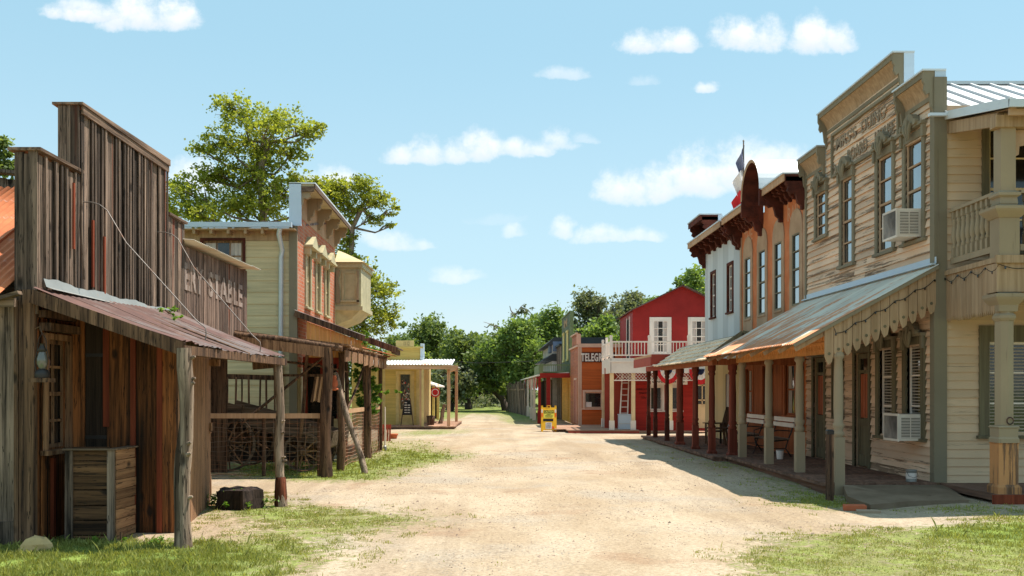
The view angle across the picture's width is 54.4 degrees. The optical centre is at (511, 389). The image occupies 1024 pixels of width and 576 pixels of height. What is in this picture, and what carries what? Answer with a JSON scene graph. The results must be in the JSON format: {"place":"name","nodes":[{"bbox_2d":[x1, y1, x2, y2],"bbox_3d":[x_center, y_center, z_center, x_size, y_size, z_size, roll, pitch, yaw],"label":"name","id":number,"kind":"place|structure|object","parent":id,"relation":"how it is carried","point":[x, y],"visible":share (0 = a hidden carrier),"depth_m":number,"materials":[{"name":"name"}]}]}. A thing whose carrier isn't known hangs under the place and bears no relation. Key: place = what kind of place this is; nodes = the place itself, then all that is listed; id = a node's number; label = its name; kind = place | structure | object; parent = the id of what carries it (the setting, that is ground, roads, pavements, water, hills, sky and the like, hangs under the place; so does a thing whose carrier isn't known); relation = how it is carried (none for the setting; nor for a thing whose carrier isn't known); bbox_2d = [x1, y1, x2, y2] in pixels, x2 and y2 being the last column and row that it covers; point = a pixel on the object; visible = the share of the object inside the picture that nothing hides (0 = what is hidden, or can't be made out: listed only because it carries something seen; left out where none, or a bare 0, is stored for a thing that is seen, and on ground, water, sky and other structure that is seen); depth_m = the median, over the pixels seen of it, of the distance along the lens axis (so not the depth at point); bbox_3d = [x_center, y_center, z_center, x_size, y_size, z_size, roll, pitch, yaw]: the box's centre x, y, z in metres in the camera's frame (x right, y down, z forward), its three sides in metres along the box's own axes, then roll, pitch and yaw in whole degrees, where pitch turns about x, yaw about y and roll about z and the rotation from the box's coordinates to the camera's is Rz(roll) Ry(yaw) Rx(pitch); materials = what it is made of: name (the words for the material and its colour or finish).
{"place":"outdoors","nodes":[
{"label":"outdoors","id":0,"kind":"place"},
{"bbox_2d":[382,424,390,440],"bbox_3d":[-4.328,1.465,33.664,0.480,0.570,0.220,0,0,0],"label":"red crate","id":1,"kind":"object","parent":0,"point":[388,427],"visible":0.56,"depth_m":33.65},
{"bbox_2d":[431,382,444,419],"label":"building","id":2,"kind":"structure","parent":0,"point":[435,406],"depth_m":57.50,"materials":[{"name":"yellow paint"}]},
{"bbox_2d":[484,304,533,350],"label":"dead tree","id":3,"kind":"object","parent":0,"point":[518,312],"visible":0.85,"depth_m":78.96,"materials":[{"name":"grey plant"}]},
{"bbox_2d":[0,390,1023,575],"bbox_3d":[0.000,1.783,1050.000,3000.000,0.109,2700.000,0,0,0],"label":"ground","id":4,"kind":"structure","parent":0,"point":[490,430],"depth_m":13.80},
{"bbox_2d":[0,134,14,179],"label":"cedar tree","id":5,"kind":"object","parent":4,"relation":"on","point":[5,154],"visible":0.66,"depth_m":37.91,"materials":[{"name":"plant"}]},
{"bbox_2d":[18,535,52,551],"bbox_3d":[-5.159,1.760,10.793,0.394,0.374,0.322,0,0,0],"label":"rock","id":6,"kind":"object","parent":4,"relation":"on","point":[34,542],"visible":0.46,"depth_m":10.71,"materials":[{"name":"yellow stone"}]},
{"bbox_2d":[62,446,137,540],"bbox_3d":[-4.850,1.255,11.761,0.620,1.189,0.682,0,0,0],"label":"plank crate","id":7,"kind":"object","parent":4,"relation":"on","point":[100,488],"visible":0.88,"depth_m":11.47,"materials":[{"name":"wood"}]},
{"bbox_2d":[85,532,172,544],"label":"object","id":8,"kind":"object","parent":4,"relation":"on","point":[124,538],"visible":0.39,"depth_m":11.20,"materials":[{"name":"green plant"}]},
{"bbox_2d":[0,102,287,548],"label":"weathered shed","id":9,"kind":"structure","parent":4,"relation":"on","point":[92,250],"depth_m":12.11,"materials":[{"name":"brown wood"}]},
{"bbox_2d":[28,326,54,381],"bbox_3d":[-5.217,-0.393,11.037,0.234,0.626,0.215,0,0,0],"label":"hurricane lantern","id":10,"kind":"object","parent":9,"relation":"attached to","point":[42,373],"visible":1,"depth_m":10.98,"materials":[{"name":"black metal"}]},
{"bbox_2d":[40,333,72,455],"bbox_3d":[-5.387,0.052,11.739,0.190,1.405,0.813,0,0,-1],"label":"window","id":11,"kind":"structure","parent":9,"relation":"in","point":[52,391],"depth_m":11.90,"materials":[{"name":"wood"}]},
{"bbox_2d":[85,322,106,446],"bbox_3d":[-5.070,0.530,12.155,0.260,2.700,0.050,0,0,0],"label":"plank door","id":12,"kind":"structure","parent":9,"relation":"in","point":[95,433],"depth_m":12.14,"materials":[{"name":"brown wood"}]},
{"bbox_2d":[158,305,182,319],"bbox_3d":[-4.890,-1.096,14.177,0.353,0.225,0.376,0,0,0],"label":"roof weed","id":13,"kind":"object","parent":9,"relation":"on","point":[174,317],"visible":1,"depth_m":14.20,"materials":[{"name":"green plant"}]},
{"bbox_2d":[0,531,310,575],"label":"grass","id":14,"kind":"structure","parent":4,"relation":"on","point":[183,565],"depth_m":10.18,"materials":[{"name":"plant"}]},
{"bbox_2d":[184,239,260,472],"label":"livery stable","id":15,"kind":"structure","parent":4,"relation":"on","point":[224,275],"depth_m":19.30,"materials":[{"name":"wood"}]},
{"bbox_2d":[216,486,263,510],"bbox_3d":[-4.022,1.628,14.725,0.722,0.375,0.754,0,0,0],"label":"tree stump","id":16,"kind":"object","parent":4,"relation":"on","point":[237,498],"visible":0.91,"depth_m":14.46,"materials":[{"name":"wood"}]},
{"bbox_2d":[6,439,474,555],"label":"grass","id":17,"kind":"structure","parent":4,"relation":"on","point":[410,453],"depth_m":21.53,"materials":[{"name":"plant"}]},
{"bbox_2d":[207,488,278,507],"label":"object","id":18,"kind":"object","parent":4,"relation":"on","point":[214,498],"visible":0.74,"depth_m":14.69,"materials":[{"name":"green plant"}]},
{"bbox_2d":[168,88,337,221],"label":"sycamore tree","id":19,"kind":"object","parent":4,"relation":"on","point":[246,200],"visible":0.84,"depth_m":40.69,"materials":[{"name":"green plant"}]},
{"bbox_2d":[211,413,319,475],"bbox_3d":[-5.016,1.165,20.135,2.338,1.370,0.150,0,0,0],"label":"wire fence","id":20,"kind":"object","parent":4,"relation":"on","point":[263,416],"visible":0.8,"depth_m":20.12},
{"bbox_2d":[228,374,333,461],"bbox_3d":[-6.350,0.695,23.983,4.094,2.209,0.132,0,0,0],"label":"picket railing","id":21,"kind":"object","parent":4,"relation":"on","point":[259,378],"visible":0.12,"depth_m":24.01,"materials":[{"name":"wood"}]},
{"bbox_2d":[228,400,337,471],"bbox_3d":[-5.250,0.995,22.055,2.820,1.510,1.930,0,0,0],"label":"farm wagon","id":22,"kind":"object","parent":4,"relation":"on","point":[241,407],"visible":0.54,"depth_m":21.45,"materials":[{"name":"wood"}]},
{"bbox_2d":[184,182,402,453],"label":"brick front building","id":23,"kind":"structure","parent":4,"relation":"on","point":[303,283],"depth_m":26.49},
{"bbox_2d":[200,238,245,270],"bbox_3d":[-7.690,-3.353,26.505,1.280,1.355,0.190,0,0,0],"label":"window","id":24,"kind":"structure","parent":23,"relation":"in","point":[234,247],"depth_m":26.52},
{"bbox_2d":[304,237,319,310],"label":"window","id":25,"kind":"structure","parent":23,"relation":"in","point":[311,249],"depth_m":28.39,"materials":[{"name":"beige"}]},
{"bbox_2d":[303,357,338,427],"bbox_3d":[-5.201,0.350,27.365,1.080,2.500,0.070,0,0,0],"label":"shop window","id":26,"kind":"structure","parent":23,"relation":"in","point":[310,407],"depth_m":27.37,"materials":[{"name":"black"}]},
{"bbox_2d":[314,245,328,314],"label":"window","id":27,"kind":"structure","parent":23,"relation":"in","point":[322,256],"depth_m":30.20,"materials":[{"name":"beige"}]},
{"bbox_2d":[323,253,336,318],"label":"window","id":28,"kind":"structure","parent":23,"relation":"in","point":[331,264],"depth_m":31.70,"materials":[{"name":"beige"}]},
{"bbox_2d":[340,271,357,301],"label":"window","id":29,"kind":"structure","parent":23,"relation":"in","point":[343,272],"depth_m":33.47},
{"bbox_2d":[233,330,395,477],"bbox_3d":[-4.595,0.323,23.670,3.208,3.070,7.660,0,0,0],"label":"pole shelter","id":30,"kind":"object","parent":4,"relation":"on","point":[323,350],"visible":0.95,"depth_m":20.85,"materials":[{"name":"wood"}]},
{"bbox_2d":[283,374,334,402],"bbox_3d":[-4.325,0.006,21.032,1.150,0.662,0.075,0,0,0],"label":"striped blanket","id":31,"kind":"object","parent":30,"relation":"hanging from","point":[317,392],"visible":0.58,"depth_m":21.02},
{"bbox_2d":[129,491,512,575],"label":"grass","id":32,"kind":"structure","parent":4,"relation":"on","point":[317,524],"depth_m":12.63,"materials":[{"name":"plant"}]},
{"bbox_2d":[316,172,405,346],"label":"sycamore tree","id":33,"kind":"object","parent":4,"relation":"on","point":[380,290],"visible":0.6,"depth_m":42.84,"materials":[{"name":"green plant"}]},
{"bbox_2d":[344,406,380,465],"bbox_3d":[-3.793,1.150,25.525,0.109,1.400,5.929,0,0,1],"label":"wire fence","id":34,"kind":"object","parent":4,"relation":"on","point":[354,411],"visible":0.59,"depth_m":24.69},
{"bbox_2d":[348,337,386,397],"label":"live oak","id":35,"kind":"object","parent":4,"relation":"on","point":[373,347],"visible":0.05,"depth_m":96.65,"materials":[{"name":"green plant"}]},
{"bbox_2d":[351,330,401,453],"bbox_3d":[-3.685,0.082,26.449,0.887,3.237,2.020,0,0,23],"label":"climbing vine","id":36,"kind":"object","parent":4,"relation":"on","point":[375,387],"visible":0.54,"depth_m":26.28,"materials":[{"name":"green plant"}]},
{"bbox_2d":[373,333,434,370],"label":"live oak","id":37,"kind":"object","parent":4,"relation":"on","point":[392,341],"visible":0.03,"depth_m":83.59,"materials":[{"name":"green plant"}]},
{"bbox_2d":[352,340,461,428],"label":"yellow store","id":38,"kind":"structure","parent":4,"relation":"on","point":[407,372],"depth_m":45.97,"materials":[{"name":"wood"}]},
{"bbox_2d":[396,371,413,423],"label":"door","id":39,"kind":"structure","parent":38,"relation":"in","point":[404,379],"depth_m":46.02,"materials":[{"name":"yellow wood"}]},
{"bbox_2d":[400,398,413,425],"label":"chalk easel","id":40,"kind":"object","parent":38,"relation":"on","point":[407,408],"visible":1,"depth_m":44.91,"materials":[{"name":"black paint"}]},
{"bbox_2d":[396,311,449,387],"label":"live oak","id":41,"kind":"object","parent":4,"relation":"on","point":[432,331],"visible":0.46,"depth_m":90.77,"materials":[{"name":"green plant"}]},
{"bbox_2d":[431,362,479,410],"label":"live oak","id":42,"kind":"object","parent":4,"relation":"on","point":[467,379],"visible":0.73,"depth_m":78.62,"materials":[{"name":"green plant"}]},
{"bbox_2d":[431,325,487,408],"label":"live oak","id":43,"kind":"object","parent":4,"relation":"on","point":[454,345],"visible":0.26,"depth_m":86.68,"materials":[{"name":"green plant"}]},
{"bbox_2d":[439,394,537,407],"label":"undergrowth","id":44,"kind":"object","parent":4,"relation":"on","point":[475,403],"visible":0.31,"depth_m":99.46,"materials":[{"name":"green plant"}]},
{"bbox_2d":[460,330,518,410],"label":"live oak","id":45,"kind":"object","parent":4,"relation":"on","point":[485,371],"visible":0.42,"depth_m":80.61,"materials":[{"name":"green plant"}]},
{"bbox_2d":[471,312,548,405],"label":"live oak","id":46,"kind":"object","parent":4,"relation":"on","point":[518,334],"visible":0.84,"depth_m":76.87,"materials":[{"name":"green plant"}]},
{"bbox_2d":[506,381,525,415],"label":"plank fence","id":47,"kind":"object","parent":4,"relation":"on","point":[516,397],"visible":0.91,"depth_m":71.27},
{"bbox_2d":[520,372,569,423],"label":"red porch","id":48,"kind":"object","parent":4,"relation":"on","point":[531,411],"visible":0.82,"depth_m":50.88,"materials":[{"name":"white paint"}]},
{"bbox_2d":[534,364,569,376],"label":"green balcony","id":49,"kind":"structure","parent":48,"relation":"on","point":[538,369],"depth_m":50.98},
{"bbox_2d":[541,405,556,431],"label":"caution sign","id":50,"kind":"object","parent":4,"relation":"on","point":[548,418],"visible":1,"depth_m":41.48,"materials":[{"name":"yellow plastic"}]},
{"bbox_2d":[524,300,576,379],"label":"live oak","id":51,"kind":"object","parent":4,"relation":"on","point":[550,322],"visible":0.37,"depth_m":84.34,"materials":[{"name":"green plant"}]},
{"bbox_2d":[555,344,561,418],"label":"brown plank store","id":52,"kind":"structure","parent":4,"relation":"on","point":[559,383],"depth_m":57.74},
{"bbox_2d":[561,311,573,422],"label":"green false front","id":53,"kind":"object","parent":4,"relation":"on","point":[567,318],"visible":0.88,"depth_m":52.61,"materials":[{"name":"wood"}]},
{"bbox_2d":[535,337,606,412],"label":"stone house","id":54,"kind":"structure","parent":4,"relation":"on","point":[549,349],"depth_m":60.10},
{"bbox_2d":[559,284,627,334],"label":"live oak","id":55,"kind":"object","parent":4,"relation":"on","point":[587,305],"visible":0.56,"depth_m":90.93,"materials":[{"name":"green plant"}]},
{"bbox_2d":[569,332,621,424],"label":"telegraph office","id":56,"kind":"structure","parent":4,"relation":"on","point":[586,383],"depth_m":45.99,"materials":[{"name":"orange"}]},
{"bbox_2d":[582,390,601,409],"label":"window","id":57,"kind":"structure","parent":56,"relation":"in","point":[592,399],"depth_m":46.03,"materials":[{"name":"white"}]},
{"bbox_2d":[577,313,619,343],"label":"live oak","id":58,"kind":"object","parent":4,"relation":"on","point":[603,328],"visible":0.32,"depth_m":73.21,"materials":[{"name":"green plant"}]},
{"bbox_2d":[602,287,649,335],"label":"live oak","id":59,"kind":"object","parent":4,"relation":"on","point":[631,300],"visible":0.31,"depth_m":94.09,"materials":[{"name":"green plant"}]},
{"bbox_2d":[554,425,704,433],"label":"deck platform","id":60,"kind":"structure","parent":4,"relation":"on","point":[584,428],"depth_m":40.10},
{"bbox_2d":[617,414,630,428],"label":"metal trough","id":61,"kind":"object","parent":60,"relation":"on","point":[624,420],"visible":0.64,"depth_m":40.70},
{"bbox_2d":[619,374,629,413],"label":"wooden ladder","id":62,"kind":"object","parent":60,"relation":"on","point":[621,394],"visible":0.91,"depth_m":41.39,"materials":[{"name":"white paint"}]},
{"bbox_2d":[601,285,704,430],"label":"red house","id":63,"kind":"structure","parent":4,"relation":"on","point":[671,321],"depth_m":41.95,"materials":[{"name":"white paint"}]},
{"bbox_2d":[626,316,629,357],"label":"side door","id":64,"kind":"structure","parent":63,"relation":"in","point":[627,321],"depth_m":43.70,"materials":[{"name":"white"}]},
{"bbox_2d":[650,384,664,411],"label":"window","id":65,"kind":"structure","parent":63,"relation":"in","point":[660,388],"depth_m":41.02,"materials":[{"name":"white paint"}]},
{"bbox_2d":[649,317,671,353],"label":"window","id":66,"kind":"structure","parent":63,"relation":"in","point":[659,327],"depth_m":41.96,"materials":[{"name":"white paint"}]},
{"bbox_2d":[658,369,676,383],"bbox_3d":[6.260,-0.530,39.900,0.920,0.620,0.050,0,0,0],"label":"bunting","id":67,"kind":"object","parent":63,"relation":"attached to","point":[672,376],"visible":0.48,"depth_m":39.90,"materials":[{"name":"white fabric"}]},
{"bbox_2d":[673,385,683,411],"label":"window","id":68,"kind":"structure","parent":63,"relation":"in","point":[674,386],"depth_m":41.06,"materials":[{"name":"white paint"}]},
{"bbox_2d":[688,317,704,344],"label":"window","id":69,"kind":"structure","parent":63,"relation":"in","point":[696,325],"depth_m":41.96,"materials":[{"name":"white paint"}]},
{"bbox_2d":[689,369,704,384],"bbox_3d":[7.550,-0.510,39.900,0.900,0.620,0.050,0,0,0],"label":"bunting","id":70,"kind":"object","parent":63,"relation":"attached to","point":[701,376],"visible":0.56,"depth_m":39.90,"materials":[{"name":"blue fabric"}]},
{"bbox_2d":[698,383,704,427],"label":"door","id":71,"kind":"structure","parent":63,"relation":"in","point":[701,388],"depth_m":41.03,"materials":[{"name":"beige paint"}]},
{"bbox_2d":[667,263,704,294],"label":"live oak","id":72,"kind":"object","parent":4,"relation":"on","point":[692,278],"visible":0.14,"depth_m":60.88,"materials":[{"name":"green plant"}]},
{"bbox_2d":[634,214,739,441],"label":"white corrugated building","id":73,"kind":"structure","parent":4,"relation":"on","point":[713,248],"depth_m":33.00,"materials":[{"name":"grey metal"}]},
{"bbox_2d":[709,270,715,319],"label":"window","id":74,"kind":"structure","parent":73,"relation":"in","point":[712,281],"depth_m":34.16,"materials":[{"name":"red paint"}]},
{"bbox_2d":[725,260,733,314],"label":"window","id":75,"kind":"structure","parent":73,"relation":"in","point":[729,266],"depth_m":31.81,"materials":[{"name":"red paint"}]},
{"bbox_2d":[641,160,822,460],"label":"orange building","id":76,"kind":"structure","parent":4,"relation":"on","point":[770,241],"depth_m":26.64,"materials":[{"name":"paint"}]},
{"bbox_2d":[703,407,728,444],"bbox_3d":[6.035,1.054,29.200,0.768,1.093,0.640,0,0,0],"label":"porch chair","id":77,"kind":"object","parent":76,"relation":"on","point":[724,422],"visible":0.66,"depth_m":29.25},
{"bbox_2d":[731,140,744,208],"bbox_3d":[6.767,-6.296,29.800,0.398,2.362,0.200,0,0,0],"label":"flag","id":78,"kind":"object","parent":76,"relation":"on","point":[737,184],"visible":0.71,"depth_m":29.80,"materials":[{"name":"multicoloured fabric"}]},
{"bbox_2d":[728,413,764,450],"bbox_3d":[6.302,1.133,26.850,0.691,0.954,1.700,0,0,0],"label":"porch bench","id":79,"kind":"object","parent":76,"relation":"on","point":[748,420],"visible":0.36,"depth_m":26.36,"materials":[{"name":"white paint"}]},
{"bbox_2d":[743,237,752,330],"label":"window","id":80,"kind":"structure","parent":76,"relation":"in","point":[748,246],"depth_m":29.50,"materials":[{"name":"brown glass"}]},
{"bbox_2d":[745,365,753,414],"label":"window","id":81,"kind":"structure","parent":76,"relation":"in","point":[750,372],"depth_m":29.39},
{"bbox_2d":[757,228,767,326],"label":"window","id":82,"kind":"structure","parent":76,"relation":"in","point":[762,241],"depth_m":27.95,"materials":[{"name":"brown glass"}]},
{"bbox_2d":[759,365,773,416],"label":"window","id":83,"kind":"structure","parent":76,"relation":"in","point":[763,367],"depth_m":27.80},
{"bbox_2d":[753,416,795,456],"bbox_3d":[6.368,1.133,24.275,0.690,0.954,1.650,0,0,0],"label":"porch bench","id":84,"kind":"object","parent":76,"relation":"on","point":[783,424],"visible":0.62,"depth_m":24.06,"materials":[{"name":"white paint"}]},
{"bbox_2d":[772,219,784,318],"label":"window","id":85,"kind":"structure","parent":76,"relation":"in","point":[778,246],"depth_m":26.43,"materials":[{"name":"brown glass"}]},
{"bbox_2d":[781,365,795,417],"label":"window","id":86,"kind":"structure","parent":76,"relation":"in","point":[791,369],"depth_m":25.61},
{"bbox_2d":[789,208,802,309],"bbox_3d":[7.114,-3.120,24.880,0.105,2.800,1.061,0,0,-1],"label":"window","id":87,"kind":"structure","parent":76,"relation":"in","point":[796,221],"depth_m":24.93,"materials":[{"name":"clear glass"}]},
{"bbox_2d":[825,429,833,500],"bbox_3d":[5.250,1.255,16.450,0.112,1.190,0.112,0,0,0],"label":"hitching post","id":88,"kind":"object","parent":4,"relation":"on","point":[829,433],"visible":0.86,"depth_m":16.40,"materials":[{"name":"grey wood"}]},
{"bbox_2d":[843,504,866,510],"bbox_3d":[5.145,1.772,14.976,0.367,0.075,0.223,0,0,4],"label":"paving stone","id":89,"kind":"object","parent":4,"relation":"on","point":[850,507],"visible":0.86,"depth_m":14.87,"materials":[{"name":"brick"}]},
{"bbox_2d":[704,51,1023,504],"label":"boarding house","id":90,"kind":"structure","parent":4,"relation":"on","point":[942,357],"depth_m":17.52,"materials":[{"name":"beige"}]},
{"bbox_2d":[811,354,825,459],"bbox_3d":[7.152,0.335,23.141,0.150,2.530,0.982,0,0,-1],"label":"door","id":91,"kind":"structure","parent":90,"relation":"in","point":[820,362],"depth_m":23.33,"materials":[{"name":"brown wood"}]},
{"bbox_2d":[810,172,829,242],"bbox_3d":[7.091,-4.232,22.950,0.289,1.555,1.000,0,0,0],"label":"window","id":92,"kind":"structure","parent":90,"relation":"in","point":[821,225],"depth_m":22.97,"materials":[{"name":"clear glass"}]},
{"bbox_2d":[835,156,855,269],"bbox_3d":[7.133,-3.802,21.300,0.288,2.375,0.980,0,0,0],"label":"window","id":93,"kind":"structure","parent":90,"relation":"in","point":[848,178],"depth_m":21.38,"materials":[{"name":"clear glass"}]},
{"bbox_2d":[851,343,871,468],"bbox_3d":[7.220,0.335,20.491,0.150,2.530,1.002,0,0,-1],"label":"door","id":94,"kind":"structure","parent":90,"relation":"in","point":[864,361],"depth_m":20.61,"materials":[{"name":"brown wood"}]},
{"bbox_2d":[870,131,896,257],"bbox_3d":[7.186,-3.802,19.270,0.289,2.375,1.040,0,0,0],"label":"window","id":95,"kind":"structure","parent":90,"relation":"in","point":[884,178],"depth_m":19.40,"materials":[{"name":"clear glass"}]},
{"bbox_2d":[871,327,897,438],"bbox_3d":[7.204,-0.137,19.225,0.323,2.185,1.050,0,0,0],"label":"shutter","id":96,"kind":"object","parent":90,"relation":"in","point":[889,359],"depth_m":19.39,"materials":[{"name":"white paint"}]},
{"bbox_2d":[834,279,935,335],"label":"string lights","id":97,"kind":"object","parent":90,"relation":"attached to","point":[924,288],"visible":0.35,"depth_m":17.09,"materials":[{"name":"black paint"}]},
{"bbox_2d":[882,208,920,241],"bbox_3d":[7.080,-2.970,18.000,0.534,0.520,0.624,0,0,0],"label":"air conditioner","id":98,"kind":"object","parent":90,"relation":"attached to","point":[901,224],"visible":1,"depth_m":17.70,"materials":[{"name":"white metal"}]},
{"bbox_2d":[883,413,919,441],"bbox_3d":[7.081,0.675,17.950,0.534,0.490,0.644,0,0,0],"label":"air conditioner","id":99,"kind":"object","parent":90,"relation":"attached to","point":[901,427],"visible":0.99,"depth_m":17.64,"materials":[{"name":"white metal"}]},
{"bbox_2d":[906,469,917,481],"bbox_3d":[6.960,1.498,17.341,0.190,0.205,0.208,0,0,0],"label":"paint can","id":100,"kind":"object","parent":90,"relation":"on","point":[911,475],"visible":1,"depth_m":17.27,"materials":[{"name":"white metal"}]},
{"bbox_2d":[897,114,927,247],"bbox_3d":[7.219,-3.792,17.970,0.289,2.335,1.040,0,0,0],"label":"window","id":101,"kind":"structure","parent":90,"relation":"in","point":[915,155],"depth_m":17.96,"materials":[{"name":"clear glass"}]},
{"bbox_2d":[898,321,927,441],"bbox_3d":[7.236,-0.152,17.970,0.323,2.155,1.020,0,0,0],"label":"shutter","id":102,"kind":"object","parent":90,"relation":"in","point":[911,334],"depth_m":17.98,"materials":[{"name":"white paint"}]},
{"bbox_2d":[976,326,1023,438],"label":"window","id":103,"kind":"structure","parent":90,"relation":"in","point":[986,333],"depth_m":17.11,"materials":[{"name":"white paint"}]},
{"bbox_2d":[981,128,1023,254],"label":"window","id":104,"kind":"structure","parent":90,"relation":"in","point":[987,141],"depth_m":17.20,"materials":[{"name":"beige paint"}]},
{"bbox_2d":[856,509,880,513],"bbox_3d":[5.200,1.788,14.556,0.367,0.045,0.223,0,0,4],"label":"paving stone","id":105,"kind":"object","parent":4,"relation":"on","point":[874,511],"visible":0.86,"depth_m":14.45,"materials":[{"name":"concrete"}]},
{"bbox_2d":[843,485,968,509],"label":"concrete slab","id":106,"kind":"structure","parent":4,"relation":"on","point":[879,497],"depth_m":15.90,"materials":[{"name":"concrete"}]},
{"bbox_2d":[0,0,1023,389],"label":"sky","id":107,"kind":"structure","parent":0,"point":[530,151],"materials":[{"name":"blue"}]},
{"bbox_2d":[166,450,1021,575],"bbox_3d":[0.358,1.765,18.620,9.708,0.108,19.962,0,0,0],"label":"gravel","id":108,"kind":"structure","parent":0,"point":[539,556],"depth_m":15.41,"materials":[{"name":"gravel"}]},
{"bbox_2d":[630,441,1022,518],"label":"grass","id":109,"kind":"structure","parent":0,"point":[813,492],"depth_m":16.82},
{"bbox_2d":[691,490,1023,575],"bbox_3d":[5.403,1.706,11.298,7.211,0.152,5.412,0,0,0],"label":"grass","id":110,"kind":"structure","parent":0,"point":[844,537],"depth_m":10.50,"materials":[{"name":"plant"}]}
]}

